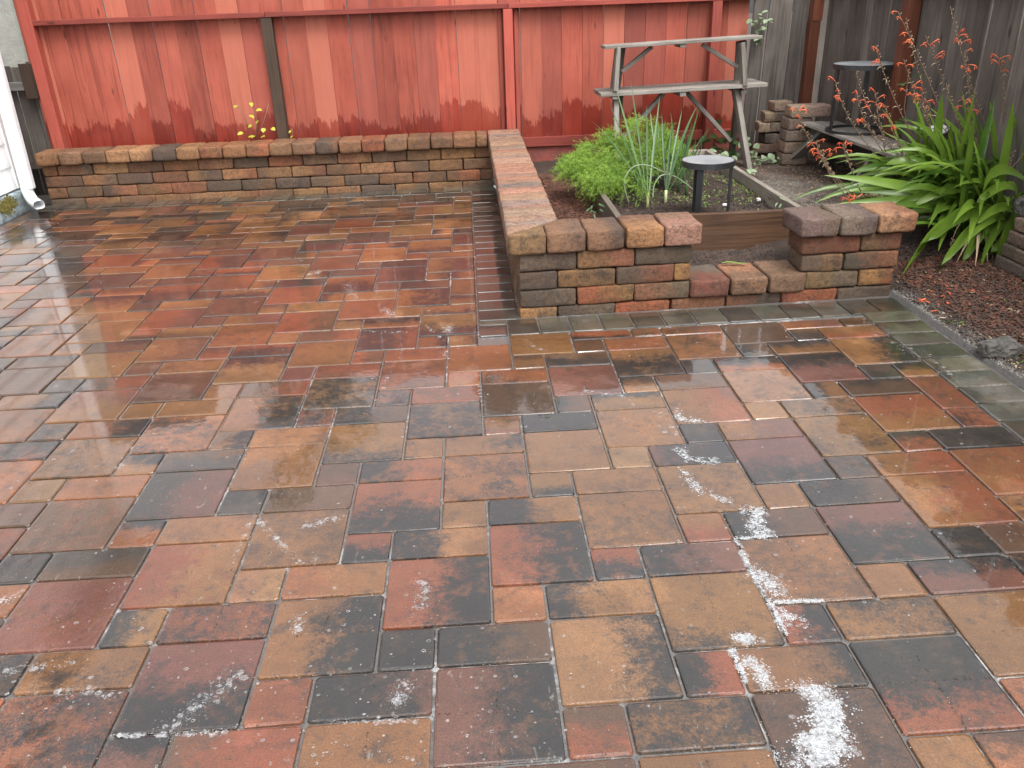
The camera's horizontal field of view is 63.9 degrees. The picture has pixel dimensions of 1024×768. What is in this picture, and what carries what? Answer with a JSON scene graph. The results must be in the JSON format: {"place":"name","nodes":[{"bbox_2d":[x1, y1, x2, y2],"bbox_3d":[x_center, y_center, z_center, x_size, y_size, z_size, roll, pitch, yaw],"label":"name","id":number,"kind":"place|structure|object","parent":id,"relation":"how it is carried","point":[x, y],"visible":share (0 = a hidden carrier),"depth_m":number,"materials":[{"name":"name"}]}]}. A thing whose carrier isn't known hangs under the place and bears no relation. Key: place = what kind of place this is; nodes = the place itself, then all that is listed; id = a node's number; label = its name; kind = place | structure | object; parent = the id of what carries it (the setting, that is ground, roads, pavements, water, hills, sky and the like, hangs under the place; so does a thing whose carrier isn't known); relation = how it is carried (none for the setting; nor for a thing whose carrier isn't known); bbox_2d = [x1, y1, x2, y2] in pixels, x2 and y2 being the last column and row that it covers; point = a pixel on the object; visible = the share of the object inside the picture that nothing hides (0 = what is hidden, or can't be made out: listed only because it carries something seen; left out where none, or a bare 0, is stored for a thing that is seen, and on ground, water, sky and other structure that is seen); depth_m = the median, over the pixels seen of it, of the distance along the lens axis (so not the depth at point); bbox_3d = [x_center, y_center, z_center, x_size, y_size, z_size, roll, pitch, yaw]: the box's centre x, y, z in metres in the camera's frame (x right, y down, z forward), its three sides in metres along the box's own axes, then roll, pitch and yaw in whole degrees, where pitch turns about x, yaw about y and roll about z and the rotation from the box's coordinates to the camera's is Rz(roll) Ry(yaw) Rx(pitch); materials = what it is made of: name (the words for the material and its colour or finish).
{"place":"outdoors","nodes":[
{"label":"outdoors","id":0,"kind":"place"},
{"bbox_2d":[0,53,44,224],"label":"house","id":1,"kind":"structure","parent":0,"point":[18,197],"depth_m":6.80,"materials":[{"name":"white paint"}]},
{"bbox_2d":[30,163,41,168],"bbox_3d":[-2.272,-2.079,7.479,4.640,0.001,0.360,-3,25,-2],"label":"soil strip","id":2,"kind":"object","parent":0,"point":[33,166],"visible":0.02,"depth_m":7.36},
{"bbox_2d":[4,62,51,195],"bbox_3d":[-4.429,-2.275,7.405,0.590,1.160,0.110,-3,25,-2],"label":"weathered fence","id":3,"kind":"object","parent":2,"relation":"on","point":[24,85],"visible":0.42,"depth_m":7.38,"materials":[{"name":"grey wood"}]},
{"bbox_2d":[234,101,274,140],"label":"flowers","id":4,"kind":"object","parent":2,"relation":"on","point":[263,130],"visible":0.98,"depth_m":7.36,"materials":[{"name":"yellow plant"}]},
{"bbox_2d":[0,0,131,150],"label":"neighbour house","id":5,"kind":"structure","parent":0,"point":[13,51],"depth_m":9.10,"materials":[{"name":"paint"}]},
{"bbox_2d":[0,181,1023,767],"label":"patio","id":6,"kind":"structure","parent":0,"point":[420,341],"depth_m":2.72,"materials":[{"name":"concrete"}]},
{"bbox_2d":[34,131,493,204],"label":"garden wall","id":7,"kind":"structure","parent":6,"relation":"on","point":[204,170],"depth_m":7.27,"materials":[{"name":"brick"}]},
{"bbox_2d":[0,197,1023,767],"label":"joint grit","id":8,"kind":"object","parent":6,"relation":"on","point":[493,609],"visible":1,"depth_m":2.23,"materials":[{"name":"grey sand"}]},
{"bbox_2d":[487,129,701,317],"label":"garden wall","id":9,"kind":"structure","parent":6,"relation":"on","point":[600,265],"depth_m":4.31,"materials":[{"name":"concrete"}]},
{"bbox_2d":[669,260,805,308],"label":"garden wall","id":10,"kind":"structure","parent":6,"relation":"on","point":[711,285],"depth_m":4.41,"materials":[{"name":"concrete"}]},
{"bbox_2d":[674,408,864,767],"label":"spilled white powder","id":11,"kind":"object","parent":6,"relation":"on","point":[813,742],"visible":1,"depth_m":1.94,"materials":[{"name":"white powder"}]},
{"bbox_2d":[780,201,917,301],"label":"garden wall","id":12,"kind":"structure","parent":6,"relation":"on","point":[847,251],"depth_m":4.38,"materials":[{"name":"concrete"}]},
{"bbox_2d":[37,6,992,205],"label":"ground","id":13,"kind":"structure","parent":0,"point":[45,198],"depth_m":19.74,"materials":[{"name":"soil"}]},
{"bbox_2d":[13,0,749,161],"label":"red fence","id":14,"kind":"object","parent":13,"relation":"on","point":[246,59],"visible":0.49,"depth_m":7.30,"materials":[{"name":"red wood"}]},
{"bbox_2d":[533,149,999,290],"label":"garden soil","id":15,"kind":"structure","parent":0,"point":[782,247],"depth_m":5.84,"materials":[{"name":"brown soil"}]},
{"bbox_2d":[537,172,599,219],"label":"red mulch","id":16,"kind":"object","parent":15,"relation":"on","point":[558,183],"visible":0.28,"depth_m":5.76,"materials":[{"name":"brown soil"}]},
{"bbox_2d":[586,204,604,217],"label":"weed sprig","id":17,"kind":"object","parent":15,"relation":"on","point":[594,211],"visible":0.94,"depth_m":4.63,"materials":[{"name":"green plant"}]},
{"bbox_2d":[548,113,697,206],"bbox_3d":[0.809,-1.608,5.833,0.944,0.515,1.403,14,30,31],"label":"fennel plant","id":18,"kind":"object","parent":15,"relation":"on","point":[599,175],"visible":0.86,"depth_m":5.68,"materials":[{"name":"green plant"}]},
{"bbox_2d":[595,80,659,207],"bbox_3d":[0.821,-1.678,5.667,0.407,0.720,0.975,-13,27,-22],"label":"leek plant","id":19,"kind":"object","parent":15,"relation":"on","point":[652,160],"visible":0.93,"depth_m":5.52,"materials":[{"name":"green plant"}]},
{"bbox_2d":[642,113,670,187],"bbox_3d":[1.052,-1.673,5.870,0.208,0.521,0.350,6,26,16],"label":"leek plant","id":20,"kind":"object","parent":15,"relation":"on","point":[658,180],"visible":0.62,"depth_m":5.85,"materials":[{"name":"green plant"}]},
{"bbox_2d":[623,164,692,203],"bbox_3d":[1.036,-1.325,5.472,0.629,0.303,0.042,-9,26,-14],"label":"bent leaf","id":21,"kind":"object","parent":15,"relation":"on","point":[654,168],"visible":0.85,"depth_m":5.40,"materials":[{"name":"green plant"}]},
{"bbox_2d":[652,174,668,197],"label":"bent leaf","id":22,"kind":"object","parent":15,"relation":"on","point":[655,183],"visible":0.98,"depth_m":5.40,"materials":[{"name":"green plant"}]},
{"bbox_2d":[594,34,767,168],"bbox_3d":[1.423,-2.382,7.031,1.396,1.082,0.720,-3,25,-2],"label":"plank shelf","id":23,"kind":"object","parent":15,"relation":"on","point":[739,81],"visible":0.84,"depth_m":6.87,"materials":[{"name":"grey wood"}]},
{"bbox_2d":[662,107,706,203],"bbox_3d":[1.128,-1.526,5.468,0.297,0.594,0.411,-3,25,-2],"label":"leek plant","id":24,"kind":"object","parent":15,"relation":"on","point":[672,167],"visible":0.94,"depth_m":5.39,"materials":[{"name":"green plant"}]},
{"bbox_2d":[610,172,761,210],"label":"ground weeds","id":25,"kind":"object","parent":15,"relation":"on","point":[703,193],"visible":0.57,"depth_m":5.61,"materials":[{"name":"green plant"}]},
{"bbox_2d":[666,110,709,193],"bbox_3d":[1.203,-1.596,5.636,0.268,0.573,0.325,7,27,18],"label":"leek plant","id":26,"kind":"object","parent":15,"relation":"on","point":[686,149],"visible":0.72,"depth_m":5.66,"materials":[{"name":"green plant"}]},
{"bbox_2d":[604,166,773,215],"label":"soil crumbs","id":27,"kind":"object","parent":15,"relation":"on","point":[686,201],"visible":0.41,"depth_m":5.55,"materials":[{"name":"brown soil"}]},
{"bbox_2d":[580,149,801,250],"bbox_3d":[1.121,-1.321,5.840,1.123,0.295,2.128,-3,25,-2],"label":"planter bed","id":28,"kind":"object","parent":15,"relation":"on","point":[737,230],"visible":0.16,"depth_m":4.89,"materials":[{"name":"brown wood"}]},
{"bbox_2d":[676,141,707,195],"bbox_3d":[1.236,-1.464,5.511,0.278,0.437,0.154,6,27,17],"label":"leek plant","id":29,"kind":"object","parent":15,"relation":"on","point":[686,188],"visible":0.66,"depth_m":5.59,"materials":[{"name":"green plant"}]},
{"bbox_2d":[681,155,734,212],"bbox_3d":[1.183,-1.176,5.006,0.318,0.379,0.318,-3,25,-2],"label":"metal stool","id":30,"kind":"object","parent":15,"relation":"on","point":[698,164],"visible":0.66,"depth_m":4.89,"materials":[{"name":"grey metal"}]},
{"bbox_2d":[699,119,739,156],"bbox_3d":[1.859,-2.189,7.352,0.396,0.347,0.151,-3,25,-2],"label":"nasturtium","id":31,"kind":"object","parent":15,"relation":"on","point":[723,140],"visible":0.69,"depth_m":7.35,"materials":[{"name":"green plant"}]},
{"bbox_2d":[709,149,736,159],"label":"variegated plant","id":32,"kind":"object","parent":15,"relation":"on","point":[724,153],"visible":0.45,"depth_m":6.88,"materials":[{"name":"green plant"}]},
{"bbox_2d":[689,243,785,266],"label":"soil crumbs","id":33,"kind":"object","parent":15,"relation":"on","point":[744,256],"visible":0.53,"depth_m":4.77,"materials":[{"name":"brown soil"}]},
{"bbox_2d":[738,137,759,159],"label":"variegated plant","id":34,"kind":"object","parent":15,"relation":"on","point":[753,152],"visible":0.4,"depth_m":7.26,"materials":[{"name":"green plant"}]},
{"bbox_2d":[747,167,757,174],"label":"variegated plant","id":35,"kind":"object","parent":15,"relation":"in","point":[750,170],"visible":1,"depth_m":6.70,"materials":[{"name":"green plant"}]},
{"bbox_2d":[749,141,777,152],"bbox_3d":[2.314,-2.152,7.450,0.281,0.089,0.174,-2,25,0],"label":"concrete block","id":36,"kind":"object","parent":15,"relation":"on","point":[768,148],"depth_m":7.38,"materials":[{"name":"concrete"}]},
{"bbox_2d":[758,132,776,143],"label":"concrete block","id":37,"kind":"object","parent":36,"relation":"on","point":[767,138],"depth_m":7.35,"materials":[{"name":"brown concrete"}]},
{"bbox_2d":[754,121,770,132],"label":"concrete block","id":38,"kind":"object","parent":37,"relation":"on","point":[760,126],"depth_m":7.30,"materials":[{"name":"brown concrete"}]},
{"bbox_2d":[754,153,779,164],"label":"variegated plant","id":39,"kind":"object","parent":15,"relation":"on","point":[771,157],"visible":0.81,"depth_m":7.06,"materials":[{"name":"green plant"}]},
{"bbox_2d":[740,0,829,148],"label":"weathered fence","id":40,"kind":"object","parent":15,"relation":"on","point":[802,66],"visible":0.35,"depth_m":7.44,"materials":[{"name":"grey wood"}]},
{"bbox_2d":[746,10,772,45],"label":"vine","id":41,"kind":"object","parent":40,"relation":"attached to","point":[763,28],"visible":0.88,"depth_m":7.25,"materials":[{"name":"green plant"}]},
{"bbox_2d":[775,151,806,164],"bbox_3d":[2.409,-1.956,7.082,0.217,0.099,0.193,-2,25,0],"label":"concrete block","id":42,"kind":"object","parent":15,"relation":"on","point":[785,159],"depth_m":7.01,"materials":[{"name":"brown concrete"}]},
{"bbox_2d":[777,140,805,152],"bbox_3d":[2.411,-2.043,7.042,0.215,0.096,0.193,-3,25,-3],"label":"concrete block","id":43,"kind":"object","parent":42,"relation":"on","point":[783,146],"depth_m":6.96,"materials":[{"name":"brown concrete"}]},
{"bbox_2d":[778,128,810,140],"bbox_3d":[2.412,-2.131,7.000,0.215,0.096,0.193,-3,25,-2],"label":"concrete block","id":44,"kind":"object","parent":43,"relation":"on","point":[792,135],"depth_m":6.92,"materials":[{"name":"brown concrete"}]},
{"bbox_2d":[780,116,812,129],"bbox_3d":[2.411,-2.219,6.960,0.215,0.098,0.192,-4,25,-4],"label":"concrete block","id":45,"kind":"object","parent":44,"relation":"on","point":[787,123],"depth_m":6.88,"materials":[{"name":"concrete"}]},
{"bbox_2d":[784,103,831,117],"bbox_3d":[2.487,-2.303,6.903,0.340,0.098,0.174,-3,25,-2],"label":"concrete block","id":46,"kind":"object","parent":45,"relation":"on","point":[818,109],"depth_m":6.83,"materials":[{"name":"brown concrete"}]},
{"bbox_2d":[717,152,873,205],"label":"red mulch","id":47,"kind":"object","parent":15,"relation":"on","point":[795,177],"visible":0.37,"depth_m":6.55,"materials":[{"name":"brown soil"}]},
{"bbox_2d":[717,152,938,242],"bbox_3d":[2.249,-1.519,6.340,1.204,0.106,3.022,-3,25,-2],"label":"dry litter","id":48,"kind":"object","parent":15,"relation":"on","point":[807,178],"visible":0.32,"depth_m":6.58,"materials":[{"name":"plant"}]},
{"bbox_2d":[791,121,905,182],"bbox_3d":[2.591,-1.698,6.275,0.430,0.402,1.761,-3,25,-2],"label":"bench","id":49,"kind":"object","parent":15,"relation":"on","point":[831,142],"visible":0.44,"depth_m":6.36,"materials":[{"name":"grey wood"}]},
{"bbox_2d":[825,61,893,134],"bbox_3d":[2.653,-2.175,6.231,0.472,0.487,0.472,-3,25,-2],"label":"metal stool","id":50,"kind":"object","parent":49,"relation":"on","point":[867,66],"visible":0.69,"depth_m":6.18,"materials":[{"name":"grey metal"}]},
{"bbox_2d":[810,0,1023,238],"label":"weathered fence","id":51,"kind":"object","parent":15,"relation":"on","point":[856,30],"visible":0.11,"depth_m":5.65,"materials":[{"name":"grey wood"}]},
{"bbox_2d":[895,71,924,135],"bbox_3d":[2.770,-1.962,5.753,0.101,0.437,0.208,-8,26,-13],"label":"vine","id":52,"kind":"object","parent":51,"relation":"attached to","point":[899,132],"visible":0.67,"depth_m":5.77,"materials":[{"name":"orange plant"}]},
{"bbox_2d":[931,125,948,134],"bbox_3d":[2.827,-1.698,5.468,0.156,0.036,0.156,-16,32,4],"label":"white dish","id":53,"kind":"object","parent":51,"relation":"attached to","point":[944,127],"visible":0.23,"depth_m":5.43,"materials":[{"name":"ceramic"}]},
{"bbox_2d":[773,132,781,143],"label":"concrete block","id":54,"kind":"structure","parent":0,"point":[777,133],"depth_m":7.35,"materials":[{"name":"brown concrete"}]},
{"bbox_2d":[769,122,781,131],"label":"concrete block","id":55,"kind":"object","parent":54,"relation":"on","point":[775,127],"depth_m":7.30,"materials":[{"name":"concrete"}]},
{"bbox_2d":[760,110,784,121],"bbox_3d":[2.357,-2.398,7.336,0.240,0.091,0.172,-1,25,3],"label":"concrete block","id":56,"kind":"object","parent":55,"relation":"on","point":[769,116],"depth_m":7.27,"materials":[{"name":"brown concrete"}]},
{"bbox_2d":[768,99,792,111],"bbox_3d":[2.385,-2.477,7.302,0.167,0.090,0.174,-5,25,-5],"label":"concrete block","id":57,"kind":"object","parent":56,"relation":"on","point":[776,105],"depth_m":7.23,"materials":[{"name":"brown concrete"}]},
{"bbox_2d":[760,178,920,233],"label":"gravel","id":58,"kind":"structure","parent":0,"point":[790,195],"depth_m":6.12,"materials":[{"name":"grey gravel"}]},
{"bbox_2d":[888,250,1023,390],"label":"mulch bed ground","id":59,"kind":"structure","parent":0,"point":[1011,376],"depth_m":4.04,"materials":[{"name":"brown wood"}]},
{"bbox_2d":[789,6,1023,274],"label":"flowering plant","id":60,"kind":"object","parent":59,"relation":"in","point":[957,188],"visible":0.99,"depth_m":4.80,"materials":[{"name":"green plant"}]},
{"bbox_2d":[916,258,987,311],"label":"fallen petals","id":61,"kind":"object","parent":59,"relation":"on","point":[941,296],"visible":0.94,"depth_m":4.30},
{"bbox_2d":[888,224,1023,371],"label":"dark mulch","id":62,"kind":"object","parent":59,"relation":"on","point":[958,308],"visible":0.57,"depth_m":4.30,"materials":[{"name":"brown wood"}]},
{"bbox_2d":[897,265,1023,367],"bbox_3d":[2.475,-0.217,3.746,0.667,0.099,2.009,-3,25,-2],"label":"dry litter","id":63,"kind":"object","parent":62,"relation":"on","point":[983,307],"visible":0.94,"depth_m":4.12,"materials":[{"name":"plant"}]},
{"bbox_2d":[894,290,1023,377],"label":"gravel","id":64,"kind":"structure","parent":59,"relation":"on","point":[1001,363],"depth_m":3.93,"materials":[{"name":"grey gravel"}]},
{"bbox_2d":[940,299,1023,366],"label":"ground weeds","id":65,"kind":"object","parent":59,"relation":"on","point":[963,321],"visible":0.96,"depth_m":4.02,"materials":[{"name":"green plant"}]},
{"bbox_2d":[976,336,1023,358],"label":"broken concrete","id":66,"kind":"object","parent":59,"relation":"on","point":[1007,346],"visible":0.98,"depth_m":3.65,"materials":[{"name":"concrete"}]},
{"bbox_2d":[993,217,1023,279],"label":"retaining wall","id":67,"kind":"structure","parent":59,"relation":"on","point":[1010,259],"depth_m":4.40,"materials":[{"name":"concrete"}]},
{"bbox_2d":[1013,194,1023,215],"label":"stone","id":68,"kind":"object","parent":67,"relation":"on","point":[1019,205],"visible":1,"depth_m":4.42,"materials":[{"name":"grey stone"}]}
]}

